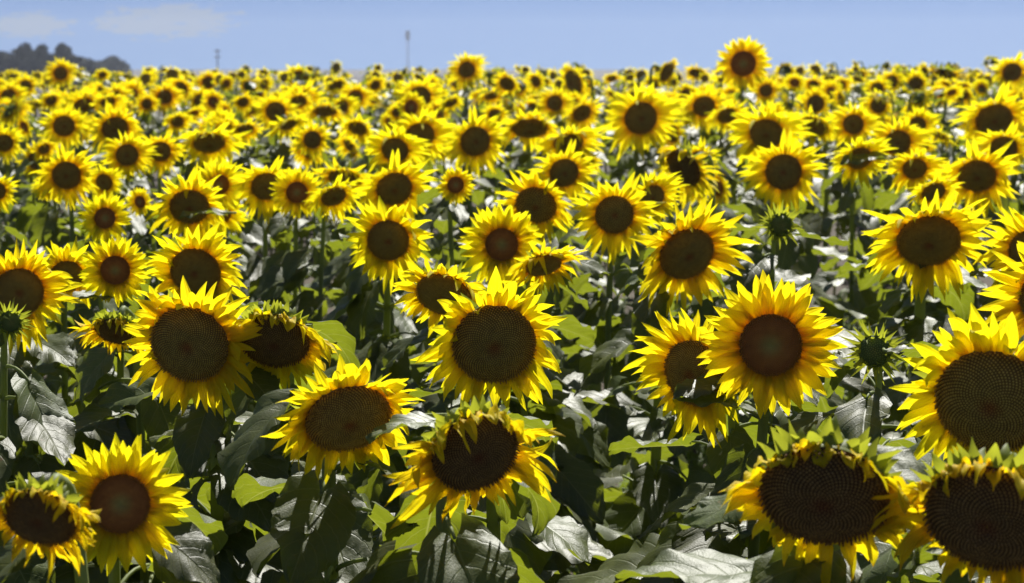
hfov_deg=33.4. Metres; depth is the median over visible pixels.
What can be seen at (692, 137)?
sunflower
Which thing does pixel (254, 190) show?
sunflower
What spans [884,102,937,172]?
sunflower
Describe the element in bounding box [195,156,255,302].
sunflower
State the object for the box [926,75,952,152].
sunflower
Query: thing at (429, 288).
sunflower
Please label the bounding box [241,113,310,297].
sunflower
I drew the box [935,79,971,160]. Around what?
sunflower
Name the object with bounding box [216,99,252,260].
sunflower
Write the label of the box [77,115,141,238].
sunflower
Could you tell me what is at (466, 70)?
sunflower
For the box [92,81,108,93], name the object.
sunflower
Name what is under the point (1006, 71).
sunflower
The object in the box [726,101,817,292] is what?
sunflower
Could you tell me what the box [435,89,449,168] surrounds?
sunflower
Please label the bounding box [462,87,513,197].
sunflower
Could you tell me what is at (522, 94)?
sunflower
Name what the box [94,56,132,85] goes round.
tree
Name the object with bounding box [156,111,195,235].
sunflower
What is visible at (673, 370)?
sunflower
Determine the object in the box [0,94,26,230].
sunflower
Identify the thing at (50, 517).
sunflower
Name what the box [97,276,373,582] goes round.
sunflower
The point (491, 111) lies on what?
sunflower
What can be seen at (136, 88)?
sunflower
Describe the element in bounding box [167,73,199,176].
sunflower
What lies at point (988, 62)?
sunflower
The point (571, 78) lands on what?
sunflower
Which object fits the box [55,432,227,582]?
sunflower
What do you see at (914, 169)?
sunflower
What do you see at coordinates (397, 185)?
sunflower
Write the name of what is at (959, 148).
sunflower
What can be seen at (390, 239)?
sunflower
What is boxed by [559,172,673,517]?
sunflower
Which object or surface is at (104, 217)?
sunflower
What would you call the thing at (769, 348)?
sunflower
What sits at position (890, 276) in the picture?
sunflower
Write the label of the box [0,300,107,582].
sunflower
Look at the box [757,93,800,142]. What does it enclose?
sunflower
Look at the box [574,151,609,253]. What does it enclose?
sunflower
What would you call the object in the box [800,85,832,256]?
sunflower
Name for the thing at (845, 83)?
sunflower
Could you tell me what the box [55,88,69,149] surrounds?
sunflower
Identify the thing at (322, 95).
sunflower
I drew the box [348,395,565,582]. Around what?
sunflower
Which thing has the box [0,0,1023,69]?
sky
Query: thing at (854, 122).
sunflower
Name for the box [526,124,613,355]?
sunflower
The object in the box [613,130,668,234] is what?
sunflower
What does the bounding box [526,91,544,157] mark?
sunflower
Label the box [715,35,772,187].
sunflower
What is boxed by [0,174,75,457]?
sunflower
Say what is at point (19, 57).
tree
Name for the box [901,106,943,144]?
sunflower
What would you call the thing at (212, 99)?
sunflower
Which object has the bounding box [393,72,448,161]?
sunflower
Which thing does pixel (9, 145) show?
sunflower
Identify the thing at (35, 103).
sunflower
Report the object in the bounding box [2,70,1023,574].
ground
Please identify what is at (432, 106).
sunflower
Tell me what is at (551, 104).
sunflower
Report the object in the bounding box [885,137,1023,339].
sunflower
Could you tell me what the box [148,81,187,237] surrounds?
sunflower
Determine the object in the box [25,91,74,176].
sunflower
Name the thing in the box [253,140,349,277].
sunflower
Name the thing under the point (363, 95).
sunflower
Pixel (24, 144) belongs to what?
sunflower
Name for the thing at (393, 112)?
sunflower
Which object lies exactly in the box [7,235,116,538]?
sunflower
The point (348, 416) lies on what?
sunflower
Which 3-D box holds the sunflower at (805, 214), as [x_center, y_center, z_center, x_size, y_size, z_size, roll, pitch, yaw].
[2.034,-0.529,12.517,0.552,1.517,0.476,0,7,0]
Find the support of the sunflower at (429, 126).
on the ground
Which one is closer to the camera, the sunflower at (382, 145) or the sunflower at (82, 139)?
the sunflower at (382, 145)
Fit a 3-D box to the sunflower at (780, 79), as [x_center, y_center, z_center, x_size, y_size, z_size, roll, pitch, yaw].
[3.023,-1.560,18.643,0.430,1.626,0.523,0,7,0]
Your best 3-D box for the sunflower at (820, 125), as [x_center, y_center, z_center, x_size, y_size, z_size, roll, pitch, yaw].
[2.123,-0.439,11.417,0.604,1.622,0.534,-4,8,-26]
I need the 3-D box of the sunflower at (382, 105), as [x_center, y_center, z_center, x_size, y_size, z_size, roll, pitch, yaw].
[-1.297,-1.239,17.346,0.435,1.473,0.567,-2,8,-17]
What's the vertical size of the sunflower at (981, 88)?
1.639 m
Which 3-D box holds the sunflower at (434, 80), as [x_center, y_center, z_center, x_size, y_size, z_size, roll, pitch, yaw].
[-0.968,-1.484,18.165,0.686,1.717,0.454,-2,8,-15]
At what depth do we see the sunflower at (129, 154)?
8.62 m
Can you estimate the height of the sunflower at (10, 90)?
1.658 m
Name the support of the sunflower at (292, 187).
on the ground
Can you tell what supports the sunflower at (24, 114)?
on the ground
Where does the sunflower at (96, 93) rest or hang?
on the ground
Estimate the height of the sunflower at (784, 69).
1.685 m
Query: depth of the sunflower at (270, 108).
13.33 m
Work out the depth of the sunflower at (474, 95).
16.32 m
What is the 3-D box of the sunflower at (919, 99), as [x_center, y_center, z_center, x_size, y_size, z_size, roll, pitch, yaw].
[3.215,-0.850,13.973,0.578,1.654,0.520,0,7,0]
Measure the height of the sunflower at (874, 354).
1.567 m
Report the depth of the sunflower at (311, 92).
15.68 m
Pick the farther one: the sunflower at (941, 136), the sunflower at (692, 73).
the sunflower at (692, 73)
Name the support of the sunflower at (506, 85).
on the ground
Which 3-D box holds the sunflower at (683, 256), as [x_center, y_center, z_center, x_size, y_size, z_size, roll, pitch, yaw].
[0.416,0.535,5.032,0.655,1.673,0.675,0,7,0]
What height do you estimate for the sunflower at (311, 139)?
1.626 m
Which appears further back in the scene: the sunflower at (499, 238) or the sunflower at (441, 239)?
the sunflower at (441, 239)
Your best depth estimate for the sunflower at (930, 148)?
12.90 m
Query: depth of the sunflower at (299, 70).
24.86 m
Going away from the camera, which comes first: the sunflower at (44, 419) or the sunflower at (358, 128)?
the sunflower at (44, 419)
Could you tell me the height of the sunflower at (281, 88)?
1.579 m
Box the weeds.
[260,288,1022,574]
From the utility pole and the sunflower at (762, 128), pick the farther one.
the utility pole
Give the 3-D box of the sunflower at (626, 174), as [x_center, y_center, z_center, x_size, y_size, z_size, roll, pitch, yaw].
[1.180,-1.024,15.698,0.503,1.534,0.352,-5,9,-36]
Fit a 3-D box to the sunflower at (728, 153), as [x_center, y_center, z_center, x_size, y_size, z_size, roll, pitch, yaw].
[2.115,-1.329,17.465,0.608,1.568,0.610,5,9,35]
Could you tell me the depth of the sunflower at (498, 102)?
17.82 m
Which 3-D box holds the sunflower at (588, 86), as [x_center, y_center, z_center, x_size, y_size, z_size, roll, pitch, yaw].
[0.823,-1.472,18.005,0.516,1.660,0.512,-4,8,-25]
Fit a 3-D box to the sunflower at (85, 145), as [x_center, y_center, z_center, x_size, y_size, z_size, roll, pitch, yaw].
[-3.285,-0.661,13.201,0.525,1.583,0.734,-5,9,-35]
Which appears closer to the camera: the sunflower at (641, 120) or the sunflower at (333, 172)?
the sunflower at (333, 172)
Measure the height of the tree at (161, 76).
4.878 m
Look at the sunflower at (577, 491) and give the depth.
4.71 m
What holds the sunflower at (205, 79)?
on the ground
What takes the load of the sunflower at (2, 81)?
on the ground
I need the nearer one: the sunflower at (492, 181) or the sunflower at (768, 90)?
the sunflower at (492, 181)
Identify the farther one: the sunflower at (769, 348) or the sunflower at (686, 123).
the sunflower at (686, 123)
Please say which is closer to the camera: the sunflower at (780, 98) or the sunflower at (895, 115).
the sunflower at (895, 115)
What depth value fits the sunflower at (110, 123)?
10.96 m
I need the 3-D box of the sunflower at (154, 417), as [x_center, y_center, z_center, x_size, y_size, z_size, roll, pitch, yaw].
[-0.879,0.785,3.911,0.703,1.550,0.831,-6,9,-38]
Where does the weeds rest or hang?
on the ground
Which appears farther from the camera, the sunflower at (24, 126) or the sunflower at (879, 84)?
the sunflower at (879, 84)
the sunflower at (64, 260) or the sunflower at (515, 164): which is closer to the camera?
the sunflower at (64, 260)
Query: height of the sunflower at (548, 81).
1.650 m
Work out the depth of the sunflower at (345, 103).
14.65 m
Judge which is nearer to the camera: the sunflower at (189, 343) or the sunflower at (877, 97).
the sunflower at (189, 343)
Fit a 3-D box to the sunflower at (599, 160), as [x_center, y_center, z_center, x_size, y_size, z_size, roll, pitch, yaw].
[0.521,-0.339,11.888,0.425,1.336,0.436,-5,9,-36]
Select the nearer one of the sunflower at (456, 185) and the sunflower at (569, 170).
the sunflower at (456, 185)
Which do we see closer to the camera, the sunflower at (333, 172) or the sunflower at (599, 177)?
the sunflower at (333, 172)
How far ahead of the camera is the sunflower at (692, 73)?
24.98 m
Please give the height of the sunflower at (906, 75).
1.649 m
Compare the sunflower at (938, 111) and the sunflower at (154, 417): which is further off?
the sunflower at (938, 111)
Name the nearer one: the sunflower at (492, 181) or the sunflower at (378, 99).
the sunflower at (492, 181)
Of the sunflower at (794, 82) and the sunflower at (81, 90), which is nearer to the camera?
the sunflower at (81, 90)
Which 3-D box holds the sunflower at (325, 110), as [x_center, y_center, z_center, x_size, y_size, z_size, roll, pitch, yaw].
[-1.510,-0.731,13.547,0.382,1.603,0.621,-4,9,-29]
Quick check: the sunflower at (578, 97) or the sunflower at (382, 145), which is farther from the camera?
the sunflower at (578, 97)
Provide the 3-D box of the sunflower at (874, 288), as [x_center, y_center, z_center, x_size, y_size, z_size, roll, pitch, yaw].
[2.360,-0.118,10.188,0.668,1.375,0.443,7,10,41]
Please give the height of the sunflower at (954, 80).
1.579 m
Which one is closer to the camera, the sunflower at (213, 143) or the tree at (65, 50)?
the sunflower at (213, 143)
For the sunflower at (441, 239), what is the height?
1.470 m
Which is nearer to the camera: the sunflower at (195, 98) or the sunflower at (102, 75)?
the sunflower at (195, 98)
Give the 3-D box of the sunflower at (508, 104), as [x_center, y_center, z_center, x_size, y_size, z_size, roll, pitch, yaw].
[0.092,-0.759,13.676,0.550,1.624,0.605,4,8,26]
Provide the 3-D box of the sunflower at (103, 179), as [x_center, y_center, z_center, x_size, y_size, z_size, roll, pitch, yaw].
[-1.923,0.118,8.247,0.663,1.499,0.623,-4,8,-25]
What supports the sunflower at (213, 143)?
on the ground
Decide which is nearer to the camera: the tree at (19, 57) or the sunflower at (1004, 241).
the sunflower at (1004, 241)
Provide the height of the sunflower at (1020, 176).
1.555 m
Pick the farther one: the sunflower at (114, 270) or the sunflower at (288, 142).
the sunflower at (288, 142)
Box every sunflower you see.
[0,77,11,129]
[0,80,33,241]
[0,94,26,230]
[0,96,36,252]
[0,97,29,182]
[0,122,31,251]
[0,134,57,248]
[0,138,80,258]
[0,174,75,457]
[0,237,162,582]
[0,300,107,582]
[0,472,101,582]
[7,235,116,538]
[11,72,39,141]
[13,118,57,211]
[15,179,91,333]
[24,97,50,175]
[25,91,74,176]
[26,129,61,211]
[29,142,129,377]
[36,234,201,566]
[36,305,256,582]
[37,101,92,234]
[40,87,77,235]
[42,57,81,120]
[45,190,154,399]
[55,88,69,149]
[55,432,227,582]
[56,87,101,213]
[57,103,130,252]
[58,107,103,246]
[68,89,88,243]
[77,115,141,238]
[78,86,99,137]
[82,82,96,89]
[84,91,151,195]
[84,163,167,398]
[88,100,149,232]
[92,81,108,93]
[94,68,111,85]
[94,130,173,283]
[97,82,135,173]
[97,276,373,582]
[106,95,146,180]
[109,221,256,512]
[121,78,153,136]
[124,129,187,282]
[124,187,167,360]
[125,95,171,195]
[130,91,174,248]
[139,69,161,185]
[141,161,253,475]
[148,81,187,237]
[149,299,372,582]
[154,77,179,142]
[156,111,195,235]
[160,103,206,193]
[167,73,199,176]
[172,85,207,175]
[176,122,252,279]
[178,85,196,142]
[193,70,222,119]
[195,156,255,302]
[196,112,242,253]
[198,88,241,204]
[202,107,262,221]
[204,114,262,259]
[208,200,270,307]
[214,74,236,108]
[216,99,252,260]
[217,354,445,582]
[226,118,273,281]
[230,73,261,146]
[230,91,258,202]
[230,155,298,450]
[232,139,262,281]
[236,99,264,159]
[237,89,266,246]
[241,72,273,122]
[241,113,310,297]
[248,124,288,256]
[249,91,304,169]
[249,164,339,462]
[252,90,303,298]
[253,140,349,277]
[253,174,366,474]
[263,90,279,127]
[276,63,321,87]
[277,82,306,92]
[278,78,333,250]
[281,118,346,323]
[285,86,331,287]
[304,157,410,369]
[305,99,346,288]
[318,76,350,150]
[319,90,355,157]
[322,113,375,340]
[323,195,442,524]
[324,92,362,276]
[326,89,353,166]
[328,124,447,372]
[334,129,377,230]
[337,82,376,209]
[337,149,439,355]
[338,93,387,158]
[339,122,378,281]
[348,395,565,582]
[356,254,613,582]
[360,90,387,155]
[361,76,389,147]
[368,112,395,143]
[371,96,394,129]
[372,80,404,127]
[372,90,438,218]
[372,266,591,567]
[379,203,632,577]
[385,103,401,123]
[388,105,459,311]
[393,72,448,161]
[399,239,633,582]
[409,164,475,512]
[419,105,509,275]
[419,122,449,235]
[422,71,441,88]
[423,140,480,262]
[425,98,450,234]
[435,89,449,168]
[435,93,463,263]
[437,122,510,233]
[446,52,488,122]
[446,79,472,125]
[457,127,508,210]
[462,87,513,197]
[468,87,498,209]
[473,101,518,208]
[484,66,508,88]
[486,71,525,179]
[488,77,531,189]
[492,107,558,202]
[493,96,542,208]
[494,76,519,209]
[494,170,620,415]
[501,96,561,199]
[508,139,542,188]
[523,98,560,157]
[524,68,555,150]
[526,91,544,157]
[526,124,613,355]
[529,139,619,391]
[536,84,575,155]
[540,73,554,120]
[542,195,759,582]
[554,93,604,266]
[557,61,606,178]
[558,307,779,582]
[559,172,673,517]
[561,90,602,166]
[565,169,689,517]
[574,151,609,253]
[579,149,607,296]
[582,73,608,149]
[592,96,625,268]
[596,128,633,181]
[597,129,648,286]
[598,73,622,168]
[598,79,691,254]
[601,86,624,174]
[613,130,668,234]
[615,415,926,582]
[616,87,657,159]
[620,161,720,326]
[623,102,656,179]
[633,85,669,171]
[636,269,846,582]
[638,57,679,94]
[642,73,665,146]
[644,88,683,201]
[653,82,709,225]
[655,138,767,464]
[663,119,709,221]
[665,105,694,203]
[670,177,754,397]
[671,201,874,556]
[674,137,757,314]
[677,82,732,156]
[680,124,724,207]
[683,63,709,87]
[684,82,715,133]
[691,89,737,153]
[703,167,771,299]
[704,85,734,159]
[704,98,750,204]
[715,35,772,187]
[716,84,748,163]
[717,127,877,425]
[722,143,747,222]
[726,82,750,145]
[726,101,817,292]
[734,100,786,243]
[737,319,944,578]
[738,76,784,182]
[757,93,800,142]
[769,62,796,104]
[773,74,802,141]
[779,92,823,287]
[783,72,807,146]
[790,105,871,274]
[790,148,822,219]
[794,94,835,149]
[795,92,820,145]
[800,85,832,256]
[802,73,843,148]
[802,136,898,401]
[814,109,871,295]
[819,78,845,236]
[828,83,864,261]
[829,100,888,326]
[830,75,856,145]
[839,185,991,572]
[842,70,883,145]
[843,113,937,330]
[844,146,949,396]
[846,65,871,96]
[854,183,906,333]
[856,87,897,191]
[856,90,929,288]
[856,302,1023,582]
[858,114,891,190]
[859,110,900,194]
[862,74,892,207]
[869,160,959,318]
[869,437,1023,582]
[872,86,936,210]
[878,67,912,116]
[879,169,968,424]
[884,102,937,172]
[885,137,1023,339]
[895,64,930,113]
[901,67,934,154]
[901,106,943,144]
[914,241,1023,573]
[916,61,942,117]
[919,141,937,155]
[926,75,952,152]
[929,61,970,125]
[930,83,964,167]
[930,85,955,154]
[930,126,972,208]
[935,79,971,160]
[937,77,961,133]
[940,81,976,157]
[945,80,974,159]
[948,135,1009,208]
[949,81,1023,232]
[952,121,1023,310]
[963,71,979,108]
[963,78,991,155]
[969,88,995,218]
[969,206,1023,346]
[980,56,999,98]
[985,50,1023,96]
[991,80,1023,222]
[1005,91,1023,182]
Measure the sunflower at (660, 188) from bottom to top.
1.624 m
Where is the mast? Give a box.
[405,30,409,68]
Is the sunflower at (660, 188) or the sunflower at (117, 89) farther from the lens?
the sunflower at (117, 89)
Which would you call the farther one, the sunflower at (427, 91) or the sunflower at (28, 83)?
the sunflower at (28, 83)
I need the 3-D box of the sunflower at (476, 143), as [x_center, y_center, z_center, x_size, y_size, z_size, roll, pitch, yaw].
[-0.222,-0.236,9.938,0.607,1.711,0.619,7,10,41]
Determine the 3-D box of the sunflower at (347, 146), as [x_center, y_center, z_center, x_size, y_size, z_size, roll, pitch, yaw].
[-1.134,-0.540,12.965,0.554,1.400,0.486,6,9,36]
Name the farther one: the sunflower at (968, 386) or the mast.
the mast
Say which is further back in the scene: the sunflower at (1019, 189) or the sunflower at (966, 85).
the sunflower at (966, 85)
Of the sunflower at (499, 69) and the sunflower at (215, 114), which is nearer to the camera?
the sunflower at (215, 114)
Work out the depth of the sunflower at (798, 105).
16.19 m
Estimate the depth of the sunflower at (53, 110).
17.46 m
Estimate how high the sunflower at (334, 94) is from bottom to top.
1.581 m
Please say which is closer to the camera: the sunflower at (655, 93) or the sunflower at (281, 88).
the sunflower at (655, 93)
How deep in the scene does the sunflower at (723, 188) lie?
9.46 m
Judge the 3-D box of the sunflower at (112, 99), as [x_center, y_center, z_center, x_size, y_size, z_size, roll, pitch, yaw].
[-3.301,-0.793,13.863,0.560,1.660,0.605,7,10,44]
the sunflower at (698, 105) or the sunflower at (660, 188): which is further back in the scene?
the sunflower at (698, 105)
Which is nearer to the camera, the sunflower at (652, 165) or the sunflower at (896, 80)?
the sunflower at (652, 165)
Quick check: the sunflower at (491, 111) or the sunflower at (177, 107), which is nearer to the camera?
the sunflower at (491, 111)
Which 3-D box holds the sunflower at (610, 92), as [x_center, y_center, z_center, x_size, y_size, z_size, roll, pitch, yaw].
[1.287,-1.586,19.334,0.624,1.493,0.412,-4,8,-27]
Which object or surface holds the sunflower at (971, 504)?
on the ground
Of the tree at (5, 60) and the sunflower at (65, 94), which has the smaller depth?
the sunflower at (65, 94)
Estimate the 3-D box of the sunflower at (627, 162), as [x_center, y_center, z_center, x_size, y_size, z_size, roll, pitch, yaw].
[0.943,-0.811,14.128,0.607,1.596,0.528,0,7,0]
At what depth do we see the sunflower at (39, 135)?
13.59 m
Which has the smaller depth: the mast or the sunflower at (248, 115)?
the sunflower at (248, 115)
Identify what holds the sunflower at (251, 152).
on the ground
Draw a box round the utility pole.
[214,49,220,91]
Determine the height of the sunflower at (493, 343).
1.669 m
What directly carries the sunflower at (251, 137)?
on the ground
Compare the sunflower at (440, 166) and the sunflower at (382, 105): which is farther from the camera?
the sunflower at (382, 105)
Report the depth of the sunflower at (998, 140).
9.10 m
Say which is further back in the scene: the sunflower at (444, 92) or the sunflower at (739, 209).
the sunflower at (444, 92)
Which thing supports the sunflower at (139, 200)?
on the ground
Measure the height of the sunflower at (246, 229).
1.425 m
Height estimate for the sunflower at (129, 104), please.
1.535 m
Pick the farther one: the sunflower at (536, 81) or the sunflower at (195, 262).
the sunflower at (536, 81)
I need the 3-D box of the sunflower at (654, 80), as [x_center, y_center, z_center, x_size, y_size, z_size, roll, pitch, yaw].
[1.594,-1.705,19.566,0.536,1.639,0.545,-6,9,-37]
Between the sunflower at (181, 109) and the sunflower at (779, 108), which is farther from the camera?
the sunflower at (181, 109)
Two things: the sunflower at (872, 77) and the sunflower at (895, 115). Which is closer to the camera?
the sunflower at (895, 115)
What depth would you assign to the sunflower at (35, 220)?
8.73 m
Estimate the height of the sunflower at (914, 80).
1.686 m
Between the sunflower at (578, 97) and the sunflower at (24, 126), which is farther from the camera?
the sunflower at (578, 97)
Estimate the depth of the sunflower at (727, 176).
8.93 m
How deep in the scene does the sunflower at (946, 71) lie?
20.96 m
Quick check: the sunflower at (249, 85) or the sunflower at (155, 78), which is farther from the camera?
the sunflower at (155, 78)
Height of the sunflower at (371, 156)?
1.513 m
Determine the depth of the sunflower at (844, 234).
13.13 m
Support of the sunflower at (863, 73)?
on the ground
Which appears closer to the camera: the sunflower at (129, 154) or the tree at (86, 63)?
the sunflower at (129, 154)
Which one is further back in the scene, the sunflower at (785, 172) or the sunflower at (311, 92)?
the sunflower at (311, 92)
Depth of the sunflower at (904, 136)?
9.61 m
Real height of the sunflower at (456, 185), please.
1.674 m
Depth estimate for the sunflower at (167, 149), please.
8.87 m
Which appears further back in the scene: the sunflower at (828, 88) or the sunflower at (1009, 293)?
the sunflower at (828, 88)
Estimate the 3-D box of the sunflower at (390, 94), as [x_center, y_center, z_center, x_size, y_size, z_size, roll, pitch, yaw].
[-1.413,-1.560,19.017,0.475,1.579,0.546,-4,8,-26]
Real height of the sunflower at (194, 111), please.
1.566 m
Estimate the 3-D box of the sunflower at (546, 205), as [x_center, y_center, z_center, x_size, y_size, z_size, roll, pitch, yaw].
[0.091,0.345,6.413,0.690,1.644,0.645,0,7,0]
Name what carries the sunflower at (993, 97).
on the ground
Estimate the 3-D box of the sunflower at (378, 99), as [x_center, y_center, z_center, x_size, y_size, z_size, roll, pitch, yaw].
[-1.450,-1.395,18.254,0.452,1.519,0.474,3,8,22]
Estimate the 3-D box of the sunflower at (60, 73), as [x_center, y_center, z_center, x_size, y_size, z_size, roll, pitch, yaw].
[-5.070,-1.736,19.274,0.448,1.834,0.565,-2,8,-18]
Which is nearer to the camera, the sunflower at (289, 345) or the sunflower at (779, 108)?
the sunflower at (289, 345)
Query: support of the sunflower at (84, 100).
on the ground
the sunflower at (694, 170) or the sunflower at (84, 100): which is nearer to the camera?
the sunflower at (694, 170)
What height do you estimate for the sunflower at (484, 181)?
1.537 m
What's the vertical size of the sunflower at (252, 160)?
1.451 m
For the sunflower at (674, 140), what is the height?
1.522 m
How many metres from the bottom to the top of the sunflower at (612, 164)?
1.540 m
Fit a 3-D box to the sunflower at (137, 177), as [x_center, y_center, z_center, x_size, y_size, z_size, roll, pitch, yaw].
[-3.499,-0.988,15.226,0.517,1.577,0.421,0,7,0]
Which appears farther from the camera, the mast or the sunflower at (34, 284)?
the mast
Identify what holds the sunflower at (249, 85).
on the ground
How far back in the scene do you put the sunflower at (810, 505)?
2.30 m
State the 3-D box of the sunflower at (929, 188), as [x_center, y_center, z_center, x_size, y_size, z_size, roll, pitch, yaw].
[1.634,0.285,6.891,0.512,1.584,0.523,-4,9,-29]
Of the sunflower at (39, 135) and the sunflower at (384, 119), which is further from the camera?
the sunflower at (384, 119)
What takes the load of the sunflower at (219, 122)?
on the ground
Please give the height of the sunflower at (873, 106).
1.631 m
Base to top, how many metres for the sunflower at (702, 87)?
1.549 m
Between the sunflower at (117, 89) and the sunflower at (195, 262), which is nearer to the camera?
the sunflower at (195, 262)
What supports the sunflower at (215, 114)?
on the ground
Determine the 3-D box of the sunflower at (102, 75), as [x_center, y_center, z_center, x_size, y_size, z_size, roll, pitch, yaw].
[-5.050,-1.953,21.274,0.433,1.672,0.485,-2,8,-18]
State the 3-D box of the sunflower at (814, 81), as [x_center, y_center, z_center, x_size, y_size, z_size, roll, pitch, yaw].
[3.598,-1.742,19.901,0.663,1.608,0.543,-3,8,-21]
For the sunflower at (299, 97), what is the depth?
13.94 m
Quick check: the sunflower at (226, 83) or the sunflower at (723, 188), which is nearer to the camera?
the sunflower at (723, 188)
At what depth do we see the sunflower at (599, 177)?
15.17 m
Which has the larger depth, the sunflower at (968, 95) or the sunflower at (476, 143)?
the sunflower at (968, 95)
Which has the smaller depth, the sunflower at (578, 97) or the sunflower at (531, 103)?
the sunflower at (531, 103)
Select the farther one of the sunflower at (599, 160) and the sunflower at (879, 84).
the sunflower at (879, 84)
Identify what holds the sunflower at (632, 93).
on the ground
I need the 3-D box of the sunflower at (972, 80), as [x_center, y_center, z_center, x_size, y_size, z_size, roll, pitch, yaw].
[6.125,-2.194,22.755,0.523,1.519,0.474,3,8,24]
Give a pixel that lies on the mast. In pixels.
(407, 35)
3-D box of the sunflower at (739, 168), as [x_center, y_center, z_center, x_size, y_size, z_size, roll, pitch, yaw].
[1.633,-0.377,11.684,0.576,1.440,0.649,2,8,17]
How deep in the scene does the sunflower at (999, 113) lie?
12.01 m
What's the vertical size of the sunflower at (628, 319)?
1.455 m
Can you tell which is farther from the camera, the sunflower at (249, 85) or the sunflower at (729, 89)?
the sunflower at (249, 85)
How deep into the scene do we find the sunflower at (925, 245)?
5.10 m
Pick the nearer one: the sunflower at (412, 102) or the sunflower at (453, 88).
the sunflower at (412, 102)
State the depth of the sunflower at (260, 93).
16.63 m
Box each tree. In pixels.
[0,51,17,80]
[3,42,34,78]
[25,44,65,92]
[54,42,77,62]
[71,56,101,90]
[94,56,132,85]
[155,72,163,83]
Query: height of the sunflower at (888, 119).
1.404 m
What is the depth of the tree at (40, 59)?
328.02 m
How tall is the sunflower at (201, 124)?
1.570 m
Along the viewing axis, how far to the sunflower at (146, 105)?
14.77 m
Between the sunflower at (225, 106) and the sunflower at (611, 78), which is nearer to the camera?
the sunflower at (225, 106)
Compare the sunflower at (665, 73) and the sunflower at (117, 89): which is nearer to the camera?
the sunflower at (117, 89)
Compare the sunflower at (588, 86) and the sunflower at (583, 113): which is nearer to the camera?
the sunflower at (583, 113)
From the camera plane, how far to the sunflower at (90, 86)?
19.19 m
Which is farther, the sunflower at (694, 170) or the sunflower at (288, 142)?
the sunflower at (288, 142)
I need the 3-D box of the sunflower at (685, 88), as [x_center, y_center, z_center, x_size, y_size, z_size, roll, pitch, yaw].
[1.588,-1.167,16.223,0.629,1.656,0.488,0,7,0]
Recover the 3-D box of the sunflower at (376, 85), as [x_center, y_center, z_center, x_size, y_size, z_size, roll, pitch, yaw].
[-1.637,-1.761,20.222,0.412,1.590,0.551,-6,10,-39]
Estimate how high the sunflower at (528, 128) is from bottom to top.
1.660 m
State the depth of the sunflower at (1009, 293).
3.98 m
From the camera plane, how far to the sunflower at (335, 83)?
17.89 m
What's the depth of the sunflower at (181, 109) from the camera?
18.58 m
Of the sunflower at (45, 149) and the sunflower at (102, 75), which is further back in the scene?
the sunflower at (102, 75)
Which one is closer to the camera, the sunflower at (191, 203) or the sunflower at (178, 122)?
the sunflower at (191, 203)
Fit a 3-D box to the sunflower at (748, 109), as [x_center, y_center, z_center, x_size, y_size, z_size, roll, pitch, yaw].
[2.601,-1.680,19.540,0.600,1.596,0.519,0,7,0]
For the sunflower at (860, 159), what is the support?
on the ground
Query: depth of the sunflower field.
22.29 m
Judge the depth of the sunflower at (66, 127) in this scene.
11.27 m
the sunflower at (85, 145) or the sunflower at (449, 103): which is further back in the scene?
the sunflower at (449, 103)
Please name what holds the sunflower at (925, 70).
on the ground
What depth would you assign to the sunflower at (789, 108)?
12.99 m
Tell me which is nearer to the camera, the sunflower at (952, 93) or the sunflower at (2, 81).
the sunflower at (952, 93)
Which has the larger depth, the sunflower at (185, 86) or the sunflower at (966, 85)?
the sunflower at (185, 86)
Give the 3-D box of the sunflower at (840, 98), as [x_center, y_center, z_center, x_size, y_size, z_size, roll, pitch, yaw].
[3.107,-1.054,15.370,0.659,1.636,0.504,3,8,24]
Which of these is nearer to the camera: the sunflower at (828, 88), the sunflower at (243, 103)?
the sunflower at (243, 103)
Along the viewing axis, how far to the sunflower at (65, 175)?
7.39 m
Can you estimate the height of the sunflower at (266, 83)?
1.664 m
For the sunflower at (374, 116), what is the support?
on the ground
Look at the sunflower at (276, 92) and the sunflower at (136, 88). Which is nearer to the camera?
the sunflower at (136, 88)
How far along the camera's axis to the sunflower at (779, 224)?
5.02 m
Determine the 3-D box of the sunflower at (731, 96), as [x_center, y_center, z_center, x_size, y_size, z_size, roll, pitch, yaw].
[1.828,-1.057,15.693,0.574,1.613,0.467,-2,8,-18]
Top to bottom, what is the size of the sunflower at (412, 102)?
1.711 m
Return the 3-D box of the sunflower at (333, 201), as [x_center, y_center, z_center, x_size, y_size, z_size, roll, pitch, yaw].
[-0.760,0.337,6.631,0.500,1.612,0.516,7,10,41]
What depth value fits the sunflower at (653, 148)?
15.68 m
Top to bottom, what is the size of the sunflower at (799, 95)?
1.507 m
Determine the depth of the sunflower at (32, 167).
10.94 m
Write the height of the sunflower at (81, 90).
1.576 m
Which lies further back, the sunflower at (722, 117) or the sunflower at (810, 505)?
the sunflower at (722, 117)

